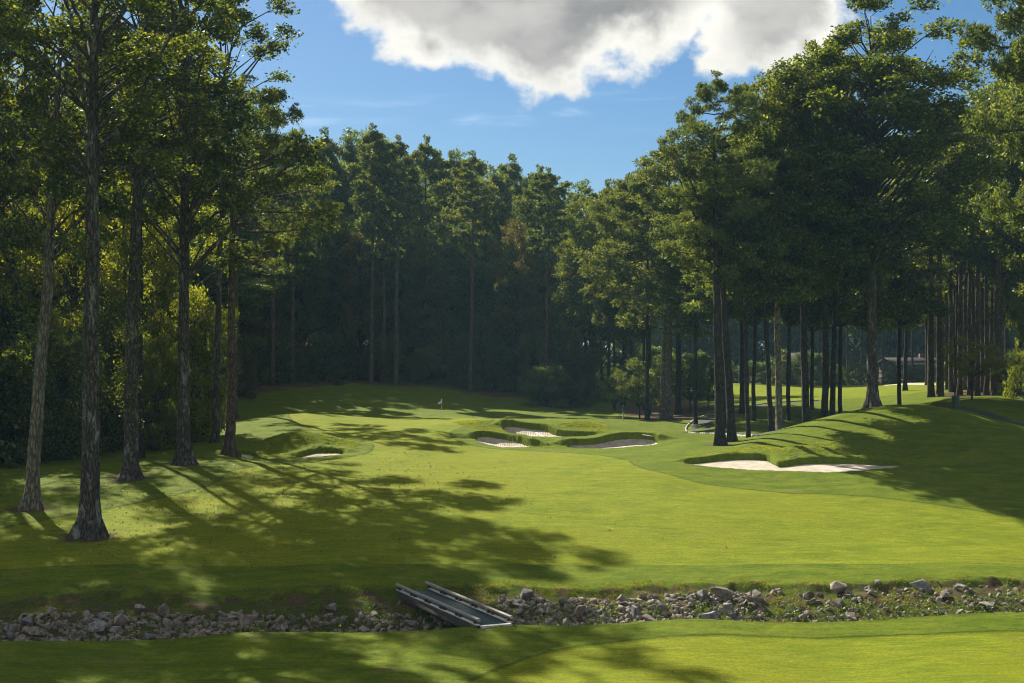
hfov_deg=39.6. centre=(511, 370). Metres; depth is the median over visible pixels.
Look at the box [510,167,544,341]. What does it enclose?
forest tree
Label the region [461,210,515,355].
forest tree
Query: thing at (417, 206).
forest tree
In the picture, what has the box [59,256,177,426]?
bush
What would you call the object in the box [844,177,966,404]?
forest tree
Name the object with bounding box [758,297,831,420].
forest tree
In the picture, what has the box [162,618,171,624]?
rock
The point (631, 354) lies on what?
forest tree
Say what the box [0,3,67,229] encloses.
oak tree
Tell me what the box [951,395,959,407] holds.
litter bin
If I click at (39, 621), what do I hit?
rock
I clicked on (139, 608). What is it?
rock
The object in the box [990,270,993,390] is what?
pine tree
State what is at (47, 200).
forest tree
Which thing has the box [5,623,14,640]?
rock
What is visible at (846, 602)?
bank weeds
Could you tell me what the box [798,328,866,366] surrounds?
forest tree
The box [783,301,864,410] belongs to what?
forest tree
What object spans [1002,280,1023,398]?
bush
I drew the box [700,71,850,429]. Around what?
oak tree
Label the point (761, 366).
bush
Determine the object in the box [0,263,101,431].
bush
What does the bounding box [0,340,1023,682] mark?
ground
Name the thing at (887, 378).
bush
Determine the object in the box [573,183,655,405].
oak tree
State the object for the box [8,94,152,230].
forest tree
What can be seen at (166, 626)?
rock
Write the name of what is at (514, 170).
forest tree
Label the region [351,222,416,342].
forest tree
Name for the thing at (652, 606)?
rock
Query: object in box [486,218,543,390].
forest tree
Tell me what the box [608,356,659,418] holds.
tree
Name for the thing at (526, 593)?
rock
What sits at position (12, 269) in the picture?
forest tree
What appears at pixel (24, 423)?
bush
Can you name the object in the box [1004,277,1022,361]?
forest tree
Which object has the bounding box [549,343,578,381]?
bush
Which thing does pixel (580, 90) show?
sky
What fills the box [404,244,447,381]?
forest tree
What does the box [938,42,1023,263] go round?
oak tree
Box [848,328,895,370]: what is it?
forest tree
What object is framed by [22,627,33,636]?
rock
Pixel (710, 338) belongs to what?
forest tree
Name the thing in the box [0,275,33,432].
bush
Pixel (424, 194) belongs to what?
forest tree
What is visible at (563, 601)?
rock
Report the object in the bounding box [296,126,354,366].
forest tree
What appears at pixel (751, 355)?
forest tree
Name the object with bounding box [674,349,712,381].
bush
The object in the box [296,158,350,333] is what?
forest tree
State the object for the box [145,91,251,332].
forest tree
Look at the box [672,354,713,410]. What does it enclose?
tree
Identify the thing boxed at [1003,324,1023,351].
forest tree
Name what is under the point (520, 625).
edge grass
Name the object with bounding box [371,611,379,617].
rock
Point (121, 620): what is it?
rock
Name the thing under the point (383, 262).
pine tree
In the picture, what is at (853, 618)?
rock
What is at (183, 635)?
rock
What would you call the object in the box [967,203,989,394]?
pine tree
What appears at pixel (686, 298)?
forest tree
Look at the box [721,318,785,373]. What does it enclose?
forest tree
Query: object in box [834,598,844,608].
rock
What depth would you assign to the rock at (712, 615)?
55.04 m
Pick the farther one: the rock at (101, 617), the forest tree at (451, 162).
the forest tree at (451, 162)
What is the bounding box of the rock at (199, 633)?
[195,631,205,635]
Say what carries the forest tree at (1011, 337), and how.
on the ground at (944, 498)
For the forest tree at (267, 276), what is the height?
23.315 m
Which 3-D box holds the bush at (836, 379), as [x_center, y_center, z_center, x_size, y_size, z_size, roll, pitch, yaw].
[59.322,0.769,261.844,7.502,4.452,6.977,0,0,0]
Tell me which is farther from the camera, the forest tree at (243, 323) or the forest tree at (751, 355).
the forest tree at (751, 355)
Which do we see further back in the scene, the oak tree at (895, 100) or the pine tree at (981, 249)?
the pine tree at (981, 249)
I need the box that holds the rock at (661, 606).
[655,603,668,612]
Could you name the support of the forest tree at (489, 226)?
on the ground at (944, 498)
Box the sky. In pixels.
[1,0,1023,355]
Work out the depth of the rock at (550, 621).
54.99 m
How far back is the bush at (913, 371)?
249.45 m
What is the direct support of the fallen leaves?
on the ground at (944, 498)
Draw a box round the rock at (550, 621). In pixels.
[545,618,553,624]
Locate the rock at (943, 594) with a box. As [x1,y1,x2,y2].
[939,591,949,597]
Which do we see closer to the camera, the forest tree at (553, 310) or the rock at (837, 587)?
the rock at (837, 587)
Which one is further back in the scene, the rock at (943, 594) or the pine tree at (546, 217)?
the pine tree at (546, 217)
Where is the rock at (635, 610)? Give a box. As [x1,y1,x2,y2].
[631,605,640,618]
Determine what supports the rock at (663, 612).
on the ground at (944, 498)
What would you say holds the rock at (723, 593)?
on the ground at (944, 498)
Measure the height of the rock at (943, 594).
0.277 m
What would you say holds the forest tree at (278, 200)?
on the ground at (944, 498)
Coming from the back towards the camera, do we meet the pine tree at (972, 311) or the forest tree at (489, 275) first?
the forest tree at (489, 275)
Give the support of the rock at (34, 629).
on the ground at (944, 498)
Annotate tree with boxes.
[0,0,166,510]
[0,0,214,540]
[0,2,52,295]
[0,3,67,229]
[0,26,130,408]
[0,46,121,343]
[0,69,44,275]
[0,235,113,301]
[0,256,72,320]
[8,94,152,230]
[8,131,68,238]
[37,0,256,481]
[50,0,235,458]
[51,0,325,465]
[55,75,196,410]
[56,236,177,317]
[61,98,222,298]
[77,238,222,283]
[105,97,241,390]
[123,0,335,442]
[144,73,345,456]
[144,97,177,211]
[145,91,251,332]
[161,239,292,322]
[192,105,341,418]
[199,114,258,340]
[216,144,299,264]
[237,262,265,346]
[239,248,289,356]
[241,147,296,385]
[244,215,291,348]
[258,127,319,383]
[267,206,339,370]
[277,126,339,373]
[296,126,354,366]
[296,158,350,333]
[305,194,362,352]
[318,135,370,279]
[323,127,409,336]
[326,227,402,347]
[338,225,381,379]
[344,126,368,167]
[345,122,405,382]
[348,160,407,381]
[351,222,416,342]
[360,134,423,385]
[371,150,436,370]
[374,156,430,316]
[379,165,447,310]
[391,219,461,377]
[402,134,457,279]
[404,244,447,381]
[423,149,491,345]
[425,221,479,348]
[430,145,523,289]
[439,150,498,391]
[445,223,515,374]
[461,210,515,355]
[464,166,523,294]
[468,246,543,347]
[477,166,543,354]
[480,153,533,357]
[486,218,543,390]
[510,163,575,364]
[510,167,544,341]
[511,166,572,396]
[512,195,570,364]
[515,252,584,344]
[518,180,594,358]
[533,251,566,339]
[550,195,612,395]
[554,179,604,370]
[554,210,606,355]
[571,173,678,419]
[571,236,641,379]
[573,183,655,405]
[576,179,632,409]
[583,178,611,381]
[593,135,730,417]
[596,181,681,413]
[598,367,632,410]
[599,176,685,410]
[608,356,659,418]
[611,318,675,367]
[615,171,634,383]
[638,157,708,414]
[642,198,728,423]
[651,297,712,373]
[652,70,779,445]
[654,146,774,441]
[670,181,692,378]
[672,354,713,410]
[674,221,759,428]
[677,126,808,437]
[681,317,738,372]
[685,351,714,407]
[692,295,711,377]
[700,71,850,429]
[700,104,848,431]
[702,314,744,413]
[720,291,792,420]
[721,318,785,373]
[722,322,770,370]
[739,321,740,382]
[753,56,867,422]
[756,0,1013,408]
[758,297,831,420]
[769,318,853,369]
[773,319,821,365]
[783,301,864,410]
[798,39,886,417]
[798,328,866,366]
[800,223,908,413]
[814,81,898,415]
[818,327,820,367]
[821,320,888,374]
[838,190,937,333]
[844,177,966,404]
[846,299,866,372]
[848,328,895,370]
[857,322,924,371]
[866,293,901,379]
[887,131,936,390]
[887,164,967,384]
[891,119,955,397]
[898,73,1023,317]
[901,317,948,357]
[902,111,1022,332]
[902,315,935,376]
[914,314,984,361]
[916,98,1005,389]
[919,157,963,396]
[921,157,942,394]
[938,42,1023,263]
[940,334,1010,399]
[941,131,979,395]
[945,0,1023,232]
[945,261,947,389]
[948,267,953,391]
[951,225,979,394]
[953,269,955,381]
[959,152,995,395]
[962,264,1023,385]
[962,301,962,343]
[963,262,966,389]
[963,322,1023,361]
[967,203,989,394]
[969,145,1022,394]
[971,266,974,391]
[975,133,994,391]
[984,269,1023,318]
[990,236,1023,386]
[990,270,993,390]
[1001,162,1023,295]
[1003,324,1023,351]
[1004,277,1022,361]
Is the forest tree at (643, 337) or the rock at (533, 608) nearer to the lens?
the rock at (533, 608)
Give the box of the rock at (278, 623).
[272,618,283,631]
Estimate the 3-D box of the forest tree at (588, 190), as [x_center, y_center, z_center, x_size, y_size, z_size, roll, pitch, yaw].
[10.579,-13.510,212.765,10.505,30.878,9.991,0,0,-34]
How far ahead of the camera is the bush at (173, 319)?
129.32 m
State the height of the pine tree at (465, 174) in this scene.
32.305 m
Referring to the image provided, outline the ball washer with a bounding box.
[622,404,625,419]
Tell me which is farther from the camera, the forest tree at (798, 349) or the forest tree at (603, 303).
the forest tree at (798, 349)
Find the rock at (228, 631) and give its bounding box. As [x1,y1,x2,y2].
[226,628,235,633]
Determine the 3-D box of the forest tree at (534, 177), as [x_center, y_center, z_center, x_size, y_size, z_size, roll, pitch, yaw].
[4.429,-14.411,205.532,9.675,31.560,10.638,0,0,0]
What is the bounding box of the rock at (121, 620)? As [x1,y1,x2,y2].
[114,614,129,625]
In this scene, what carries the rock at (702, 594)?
on the ground at (944, 498)
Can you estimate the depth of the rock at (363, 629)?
54.14 m
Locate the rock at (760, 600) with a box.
[748,597,765,604]
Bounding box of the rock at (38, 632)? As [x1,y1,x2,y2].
[33,630,44,636]
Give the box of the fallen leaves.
[9,444,942,672]
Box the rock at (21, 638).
[14,634,27,640]
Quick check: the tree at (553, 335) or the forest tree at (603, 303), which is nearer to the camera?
the forest tree at (603, 303)
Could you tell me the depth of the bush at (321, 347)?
188.53 m
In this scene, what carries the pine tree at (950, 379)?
on the ground at (944, 498)
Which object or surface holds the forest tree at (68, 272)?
on the ground at (944, 498)
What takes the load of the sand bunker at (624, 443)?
on the ground at (944, 498)
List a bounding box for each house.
[781,349,822,377]
[877,354,935,378]
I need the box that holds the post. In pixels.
[954,336,955,394]
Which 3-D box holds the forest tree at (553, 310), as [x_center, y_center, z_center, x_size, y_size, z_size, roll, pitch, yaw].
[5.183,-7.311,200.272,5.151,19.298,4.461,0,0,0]
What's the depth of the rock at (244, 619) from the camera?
54.78 m
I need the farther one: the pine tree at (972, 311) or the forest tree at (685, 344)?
the forest tree at (685, 344)
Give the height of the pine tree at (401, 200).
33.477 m
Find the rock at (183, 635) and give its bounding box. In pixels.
[178,633,186,637]
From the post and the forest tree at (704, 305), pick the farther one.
the forest tree at (704, 305)
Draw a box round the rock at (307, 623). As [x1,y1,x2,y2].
[303,619,310,626]
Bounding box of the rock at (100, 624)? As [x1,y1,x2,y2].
[86,619,107,632]
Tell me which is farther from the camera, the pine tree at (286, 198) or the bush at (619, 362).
the bush at (619, 362)
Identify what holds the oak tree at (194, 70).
on the ground at (944, 498)
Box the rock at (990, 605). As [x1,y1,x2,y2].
[979,602,994,608]
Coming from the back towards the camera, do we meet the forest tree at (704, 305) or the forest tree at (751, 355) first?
the forest tree at (751, 355)
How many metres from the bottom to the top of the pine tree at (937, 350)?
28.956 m
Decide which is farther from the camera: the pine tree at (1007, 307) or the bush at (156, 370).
the pine tree at (1007, 307)
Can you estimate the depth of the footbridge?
54.38 m
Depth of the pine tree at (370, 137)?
187.41 m
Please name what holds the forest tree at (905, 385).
on the ground at (944, 498)
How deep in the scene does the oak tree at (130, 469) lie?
84.80 m
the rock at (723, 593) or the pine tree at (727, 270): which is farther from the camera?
the pine tree at (727, 270)
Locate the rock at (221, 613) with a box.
[218,610,227,617]
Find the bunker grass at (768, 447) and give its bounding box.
[256,419,909,460]
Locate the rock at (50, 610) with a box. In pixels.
[47,607,56,613]
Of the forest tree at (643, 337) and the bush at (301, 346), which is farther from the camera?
the bush at (301, 346)
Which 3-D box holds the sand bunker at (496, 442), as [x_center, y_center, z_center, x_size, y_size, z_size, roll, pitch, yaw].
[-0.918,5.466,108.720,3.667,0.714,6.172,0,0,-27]
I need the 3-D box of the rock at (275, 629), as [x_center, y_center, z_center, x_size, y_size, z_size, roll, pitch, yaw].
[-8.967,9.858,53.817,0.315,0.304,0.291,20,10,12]
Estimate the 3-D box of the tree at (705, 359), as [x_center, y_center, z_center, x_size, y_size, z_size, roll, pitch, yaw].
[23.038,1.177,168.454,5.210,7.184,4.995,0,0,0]
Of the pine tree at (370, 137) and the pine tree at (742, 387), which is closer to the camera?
the pine tree at (742, 387)
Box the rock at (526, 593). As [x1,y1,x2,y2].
[520,588,533,598]
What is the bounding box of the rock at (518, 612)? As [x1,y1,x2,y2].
[515,610,523,615]
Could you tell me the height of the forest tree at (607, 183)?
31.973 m
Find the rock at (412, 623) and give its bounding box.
[406,620,418,627]
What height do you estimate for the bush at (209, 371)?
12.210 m
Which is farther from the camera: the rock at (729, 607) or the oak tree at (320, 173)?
the oak tree at (320, 173)
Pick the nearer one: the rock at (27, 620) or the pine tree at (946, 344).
the rock at (27, 620)
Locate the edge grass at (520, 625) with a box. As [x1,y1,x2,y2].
[2,612,1022,642]
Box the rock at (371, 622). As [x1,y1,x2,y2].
[366,618,374,624]
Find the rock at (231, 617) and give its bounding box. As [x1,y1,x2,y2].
[225,614,235,620]
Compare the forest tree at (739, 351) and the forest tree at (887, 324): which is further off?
the forest tree at (739, 351)
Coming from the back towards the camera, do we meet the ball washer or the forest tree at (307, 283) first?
the forest tree at (307, 283)
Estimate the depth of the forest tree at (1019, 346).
179.84 m
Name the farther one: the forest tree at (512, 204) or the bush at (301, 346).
the forest tree at (512, 204)
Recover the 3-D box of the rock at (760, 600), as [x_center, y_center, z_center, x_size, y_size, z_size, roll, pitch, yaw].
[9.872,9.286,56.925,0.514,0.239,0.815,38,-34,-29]
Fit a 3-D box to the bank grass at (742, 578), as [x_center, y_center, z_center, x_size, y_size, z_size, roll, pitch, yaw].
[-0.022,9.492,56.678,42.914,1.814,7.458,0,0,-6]
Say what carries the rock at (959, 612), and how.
on the ground at (944, 498)
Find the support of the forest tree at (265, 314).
on the ground at (944, 498)
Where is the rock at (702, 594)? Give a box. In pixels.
[697,589,707,601]
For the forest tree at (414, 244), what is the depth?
195.80 m
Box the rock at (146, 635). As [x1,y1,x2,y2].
[144,633,155,639]
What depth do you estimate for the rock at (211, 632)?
53.49 m
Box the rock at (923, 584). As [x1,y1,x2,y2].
[909,579,931,589]
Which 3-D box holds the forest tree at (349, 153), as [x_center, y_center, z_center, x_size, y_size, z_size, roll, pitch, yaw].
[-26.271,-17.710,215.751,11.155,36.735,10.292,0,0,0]
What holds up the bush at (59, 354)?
on the ground at (944, 498)
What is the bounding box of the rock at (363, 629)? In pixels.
[358,625,370,632]
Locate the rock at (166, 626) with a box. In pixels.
[162,622,174,630]
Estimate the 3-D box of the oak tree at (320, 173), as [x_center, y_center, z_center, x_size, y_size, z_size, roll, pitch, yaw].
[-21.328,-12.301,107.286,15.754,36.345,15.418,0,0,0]
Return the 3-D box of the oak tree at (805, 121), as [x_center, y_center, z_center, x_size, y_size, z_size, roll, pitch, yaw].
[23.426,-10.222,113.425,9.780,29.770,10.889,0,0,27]
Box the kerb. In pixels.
[685,400,818,436]
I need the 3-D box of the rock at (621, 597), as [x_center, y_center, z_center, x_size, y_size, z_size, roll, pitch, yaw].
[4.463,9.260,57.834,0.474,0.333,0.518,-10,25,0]
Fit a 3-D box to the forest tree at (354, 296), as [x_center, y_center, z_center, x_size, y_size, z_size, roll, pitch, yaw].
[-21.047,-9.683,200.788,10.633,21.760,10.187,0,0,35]
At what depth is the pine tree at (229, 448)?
97.61 m
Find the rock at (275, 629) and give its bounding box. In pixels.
[271,627,279,631]
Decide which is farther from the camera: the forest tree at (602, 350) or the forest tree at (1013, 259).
the forest tree at (602, 350)
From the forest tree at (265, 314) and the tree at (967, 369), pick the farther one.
the forest tree at (265, 314)
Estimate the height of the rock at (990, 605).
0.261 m
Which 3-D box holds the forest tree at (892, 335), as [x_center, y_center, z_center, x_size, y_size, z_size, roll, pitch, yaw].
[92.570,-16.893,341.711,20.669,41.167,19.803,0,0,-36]
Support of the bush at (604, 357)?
on the ground at (944, 498)
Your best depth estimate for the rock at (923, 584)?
58.69 m
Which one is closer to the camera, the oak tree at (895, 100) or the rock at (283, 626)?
the rock at (283, 626)
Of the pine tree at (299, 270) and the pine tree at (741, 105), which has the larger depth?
the pine tree at (299, 270)
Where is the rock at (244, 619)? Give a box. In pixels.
[238,615,256,626]
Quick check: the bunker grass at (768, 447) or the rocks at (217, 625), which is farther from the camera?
the bunker grass at (768, 447)
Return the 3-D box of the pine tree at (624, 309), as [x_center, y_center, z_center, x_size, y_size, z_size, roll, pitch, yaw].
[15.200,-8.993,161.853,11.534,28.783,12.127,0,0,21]
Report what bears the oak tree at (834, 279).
on the ground at (944, 498)
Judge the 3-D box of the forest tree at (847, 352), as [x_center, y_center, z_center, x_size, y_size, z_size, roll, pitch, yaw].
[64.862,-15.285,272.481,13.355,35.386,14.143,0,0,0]
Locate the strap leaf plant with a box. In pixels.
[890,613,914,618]
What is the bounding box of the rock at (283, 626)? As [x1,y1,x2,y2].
[280,624,287,629]
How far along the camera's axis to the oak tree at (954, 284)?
159.78 m
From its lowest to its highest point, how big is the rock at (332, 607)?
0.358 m
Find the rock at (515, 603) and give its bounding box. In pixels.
[512,598,524,606]
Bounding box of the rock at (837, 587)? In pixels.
[830,581,847,593]
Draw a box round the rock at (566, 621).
[563,618,572,625]
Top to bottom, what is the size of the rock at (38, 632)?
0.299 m
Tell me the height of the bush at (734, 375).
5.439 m
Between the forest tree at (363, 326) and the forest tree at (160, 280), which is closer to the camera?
the forest tree at (160, 280)
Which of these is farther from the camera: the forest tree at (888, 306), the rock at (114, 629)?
the forest tree at (888, 306)
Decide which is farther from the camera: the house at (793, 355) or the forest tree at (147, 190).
the house at (793, 355)
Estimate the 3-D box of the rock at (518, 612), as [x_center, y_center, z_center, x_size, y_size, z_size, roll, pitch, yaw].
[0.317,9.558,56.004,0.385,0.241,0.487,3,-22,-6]
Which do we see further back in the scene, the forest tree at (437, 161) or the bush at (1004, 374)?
the forest tree at (437, 161)
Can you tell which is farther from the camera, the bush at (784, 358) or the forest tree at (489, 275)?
the bush at (784, 358)
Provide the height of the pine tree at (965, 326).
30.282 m
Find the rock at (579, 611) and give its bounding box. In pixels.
[573,605,585,618]
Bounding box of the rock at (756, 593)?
[752,589,760,597]
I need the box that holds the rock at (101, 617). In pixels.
[97,612,110,619]
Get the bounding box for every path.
[691,401,820,435]
[884,383,1020,387]
[947,407,1023,425]
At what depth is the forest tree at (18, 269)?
140.13 m
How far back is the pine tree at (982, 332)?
157.77 m
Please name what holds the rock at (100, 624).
on the ground at (944, 498)
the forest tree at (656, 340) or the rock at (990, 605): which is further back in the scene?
the forest tree at (656, 340)
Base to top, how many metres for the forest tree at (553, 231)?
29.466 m
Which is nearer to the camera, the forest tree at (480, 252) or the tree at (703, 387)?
the tree at (703, 387)
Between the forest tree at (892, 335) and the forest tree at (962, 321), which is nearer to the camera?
the forest tree at (962, 321)
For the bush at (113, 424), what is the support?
on the ground at (944, 498)
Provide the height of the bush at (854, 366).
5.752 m
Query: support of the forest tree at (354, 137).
on the ground at (944, 498)
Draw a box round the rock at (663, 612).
[661,610,668,616]
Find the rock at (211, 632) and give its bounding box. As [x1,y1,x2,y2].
[207,629,215,634]
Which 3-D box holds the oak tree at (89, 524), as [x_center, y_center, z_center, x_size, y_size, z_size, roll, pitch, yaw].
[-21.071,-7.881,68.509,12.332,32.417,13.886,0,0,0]
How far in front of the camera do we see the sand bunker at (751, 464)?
91.10 m
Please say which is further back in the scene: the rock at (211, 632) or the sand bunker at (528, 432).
the sand bunker at (528, 432)
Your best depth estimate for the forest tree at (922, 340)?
343.55 m
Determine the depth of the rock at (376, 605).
56.60 m
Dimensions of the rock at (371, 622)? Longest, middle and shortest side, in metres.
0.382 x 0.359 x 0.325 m
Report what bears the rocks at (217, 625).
on the ground at (944, 498)
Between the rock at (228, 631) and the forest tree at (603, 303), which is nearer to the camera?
the rock at (228, 631)
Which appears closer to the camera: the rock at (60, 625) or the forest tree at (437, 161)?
the rock at (60, 625)
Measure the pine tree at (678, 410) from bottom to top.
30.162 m
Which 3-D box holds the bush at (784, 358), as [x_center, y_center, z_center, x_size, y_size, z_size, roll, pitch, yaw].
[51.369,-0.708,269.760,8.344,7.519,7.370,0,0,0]
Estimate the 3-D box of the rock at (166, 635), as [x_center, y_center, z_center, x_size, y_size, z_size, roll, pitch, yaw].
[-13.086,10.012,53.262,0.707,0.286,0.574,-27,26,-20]
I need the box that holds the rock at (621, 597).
[616,594,627,601]
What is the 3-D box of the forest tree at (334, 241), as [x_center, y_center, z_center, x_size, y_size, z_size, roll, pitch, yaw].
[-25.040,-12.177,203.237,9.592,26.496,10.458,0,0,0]
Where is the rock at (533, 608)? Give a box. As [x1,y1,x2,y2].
[528,606,535,614]
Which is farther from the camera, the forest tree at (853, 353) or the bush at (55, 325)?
the forest tree at (853, 353)
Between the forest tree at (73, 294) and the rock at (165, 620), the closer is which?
the rock at (165, 620)
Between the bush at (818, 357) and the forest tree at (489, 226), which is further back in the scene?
the bush at (818, 357)
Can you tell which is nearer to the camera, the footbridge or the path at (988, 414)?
the footbridge
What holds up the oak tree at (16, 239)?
on the ground at (944, 498)
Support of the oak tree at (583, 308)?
on the ground at (944, 498)
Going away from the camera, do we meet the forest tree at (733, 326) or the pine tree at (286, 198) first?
the pine tree at (286, 198)
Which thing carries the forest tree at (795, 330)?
on the ground at (944, 498)
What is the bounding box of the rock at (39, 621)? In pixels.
[36,618,42,624]
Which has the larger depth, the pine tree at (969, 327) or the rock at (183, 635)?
the pine tree at (969, 327)
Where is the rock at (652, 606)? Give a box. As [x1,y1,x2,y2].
[647,604,656,610]
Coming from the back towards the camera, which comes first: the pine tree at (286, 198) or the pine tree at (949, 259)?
the pine tree at (286, 198)
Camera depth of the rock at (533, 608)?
56.12 m
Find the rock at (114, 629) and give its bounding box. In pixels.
[108,626,120,632]
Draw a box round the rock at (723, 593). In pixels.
[709,587,730,600]
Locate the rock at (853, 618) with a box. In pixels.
[845,612,856,620]
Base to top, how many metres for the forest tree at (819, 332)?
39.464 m
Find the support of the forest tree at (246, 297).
on the ground at (944, 498)
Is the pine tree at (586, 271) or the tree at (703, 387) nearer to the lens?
the pine tree at (586, 271)
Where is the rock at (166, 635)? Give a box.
[154,632,170,639]
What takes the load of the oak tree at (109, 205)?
on the ground at (944, 498)
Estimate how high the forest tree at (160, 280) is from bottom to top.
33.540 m
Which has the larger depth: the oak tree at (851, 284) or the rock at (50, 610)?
the oak tree at (851, 284)
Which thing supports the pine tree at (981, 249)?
on the ground at (944, 498)
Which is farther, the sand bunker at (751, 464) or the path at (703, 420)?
the path at (703, 420)
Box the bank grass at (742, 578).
[0,574,1023,640]
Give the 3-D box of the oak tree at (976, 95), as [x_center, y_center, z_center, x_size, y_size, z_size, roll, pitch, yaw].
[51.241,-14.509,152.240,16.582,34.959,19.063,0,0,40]
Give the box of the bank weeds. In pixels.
[0,589,1023,641]
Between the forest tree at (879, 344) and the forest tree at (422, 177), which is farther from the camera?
the forest tree at (879, 344)
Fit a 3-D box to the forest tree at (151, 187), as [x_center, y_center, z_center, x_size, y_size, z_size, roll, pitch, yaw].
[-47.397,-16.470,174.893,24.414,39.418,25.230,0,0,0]
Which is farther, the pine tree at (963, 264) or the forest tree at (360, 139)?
the forest tree at (360, 139)
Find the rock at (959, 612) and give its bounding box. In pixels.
[956,609,964,614]
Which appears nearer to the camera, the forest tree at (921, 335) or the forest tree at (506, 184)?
the forest tree at (506, 184)
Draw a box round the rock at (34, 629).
[31,627,37,636]
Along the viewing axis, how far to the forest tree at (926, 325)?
189.89 m
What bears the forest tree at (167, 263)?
on the ground at (944, 498)
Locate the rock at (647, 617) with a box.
[643,614,656,620]
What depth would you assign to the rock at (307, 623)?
54.64 m
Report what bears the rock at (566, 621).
on the ground at (944, 498)
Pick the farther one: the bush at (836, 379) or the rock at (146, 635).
the bush at (836, 379)
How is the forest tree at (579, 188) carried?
on the ground at (944, 498)
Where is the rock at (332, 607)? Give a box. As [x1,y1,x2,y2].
[324,603,335,610]
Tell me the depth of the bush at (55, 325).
105.31 m
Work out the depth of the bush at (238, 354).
154.17 m
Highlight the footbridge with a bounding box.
[395,581,512,628]
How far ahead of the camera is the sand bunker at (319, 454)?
100.17 m
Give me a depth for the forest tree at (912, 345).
275.78 m
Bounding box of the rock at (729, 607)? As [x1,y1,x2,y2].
[723,603,735,617]
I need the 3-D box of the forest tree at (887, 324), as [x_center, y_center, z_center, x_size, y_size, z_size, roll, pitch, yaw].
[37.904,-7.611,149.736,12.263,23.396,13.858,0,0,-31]
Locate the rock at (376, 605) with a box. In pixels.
[372,603,380,608]
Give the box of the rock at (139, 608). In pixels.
[134,604,144,612]
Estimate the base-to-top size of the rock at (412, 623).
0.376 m
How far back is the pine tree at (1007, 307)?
155.90 m
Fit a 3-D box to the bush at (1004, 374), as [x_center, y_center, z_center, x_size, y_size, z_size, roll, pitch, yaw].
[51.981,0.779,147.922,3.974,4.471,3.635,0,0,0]
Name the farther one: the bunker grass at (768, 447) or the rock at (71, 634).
the bunker grass at (768, 447)
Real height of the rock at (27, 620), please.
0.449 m
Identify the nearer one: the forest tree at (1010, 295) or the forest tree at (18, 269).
the forest tree at (18, 269)
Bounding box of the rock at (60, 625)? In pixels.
[55,623,64,628]
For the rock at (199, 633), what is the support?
on the ground at (944, 498)
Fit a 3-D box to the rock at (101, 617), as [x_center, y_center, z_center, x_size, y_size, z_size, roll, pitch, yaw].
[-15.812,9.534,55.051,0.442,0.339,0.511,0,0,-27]
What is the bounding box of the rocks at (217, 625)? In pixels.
[0,585,1023,640]
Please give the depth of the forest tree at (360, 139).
251.50 m
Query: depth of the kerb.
140.86 m
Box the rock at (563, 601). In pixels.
[558,598,567,604]
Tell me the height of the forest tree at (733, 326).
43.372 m
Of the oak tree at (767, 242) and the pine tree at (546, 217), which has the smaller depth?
the oak tree at (767, 242)
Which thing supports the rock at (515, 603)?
on the ground at (944, 498)
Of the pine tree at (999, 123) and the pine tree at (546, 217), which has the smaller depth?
the pine tree at (999, 123)
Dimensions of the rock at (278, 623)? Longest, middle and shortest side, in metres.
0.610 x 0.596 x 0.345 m
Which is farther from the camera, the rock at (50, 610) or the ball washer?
the ball washer
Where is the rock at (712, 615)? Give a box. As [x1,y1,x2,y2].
[700,611,717,619]
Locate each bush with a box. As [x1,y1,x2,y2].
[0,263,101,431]
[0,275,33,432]
[0,337,81,465]
[0,349,65,467]
[7,279,64,336]
[12,331,119,459]
[22,304,104,450]
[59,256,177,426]
[78,294,155,450]
[99,282,211,425]
[103,319,202,442]
[143,281,240,443]
[143,330,193,450]
[148,311,244,416]
[204,331,243,404]
[220,340,261,398]
[285,340,329,380]
[302,330,347,382]
[514,327,555,395]
[521,362,570,408]
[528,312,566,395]
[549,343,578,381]
[602,345,659,385]
[603,351,621,362]
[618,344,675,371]
[651,347,691,387]
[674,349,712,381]
[706,364,738,382]
[737,360,774,383]
[762,349,800,383]
[790,350,830,384]
[816,365,846,384]
[843,358,866,384]
[877,359,907,383]
[901,365,924,382]
[924,362,944,381]
[990,358,1023,395]
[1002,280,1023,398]
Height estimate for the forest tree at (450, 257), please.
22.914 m
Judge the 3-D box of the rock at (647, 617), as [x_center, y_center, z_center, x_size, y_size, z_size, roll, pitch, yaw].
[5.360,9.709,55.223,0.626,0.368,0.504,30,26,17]
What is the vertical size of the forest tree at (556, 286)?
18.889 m
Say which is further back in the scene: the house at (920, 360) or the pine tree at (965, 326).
the house at (920, 360)
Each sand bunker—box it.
[304,453,339,456]
[476,437,528,446]
[503,427,562,436]
[570,439,656,447]
[694,460,897,471]
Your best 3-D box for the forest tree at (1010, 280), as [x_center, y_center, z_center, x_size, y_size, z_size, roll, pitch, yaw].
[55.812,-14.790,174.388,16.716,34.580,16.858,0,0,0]
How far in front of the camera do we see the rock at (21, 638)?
52.36 m
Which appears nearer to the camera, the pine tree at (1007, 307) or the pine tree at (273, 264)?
the pine tree at (273, 264)
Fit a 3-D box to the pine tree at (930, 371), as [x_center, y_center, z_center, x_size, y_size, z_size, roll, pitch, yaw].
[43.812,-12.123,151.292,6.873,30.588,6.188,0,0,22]
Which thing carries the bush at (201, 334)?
on the ground at (944, 498)
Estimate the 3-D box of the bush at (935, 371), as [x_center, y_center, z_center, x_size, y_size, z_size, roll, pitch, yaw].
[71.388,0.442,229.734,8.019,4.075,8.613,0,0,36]
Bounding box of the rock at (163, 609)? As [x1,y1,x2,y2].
[158,603,169,616]
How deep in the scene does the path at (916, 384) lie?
201.93 m
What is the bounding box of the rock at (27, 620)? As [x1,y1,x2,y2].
[22,616,32,626]
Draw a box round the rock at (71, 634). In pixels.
[67,631,74,640]

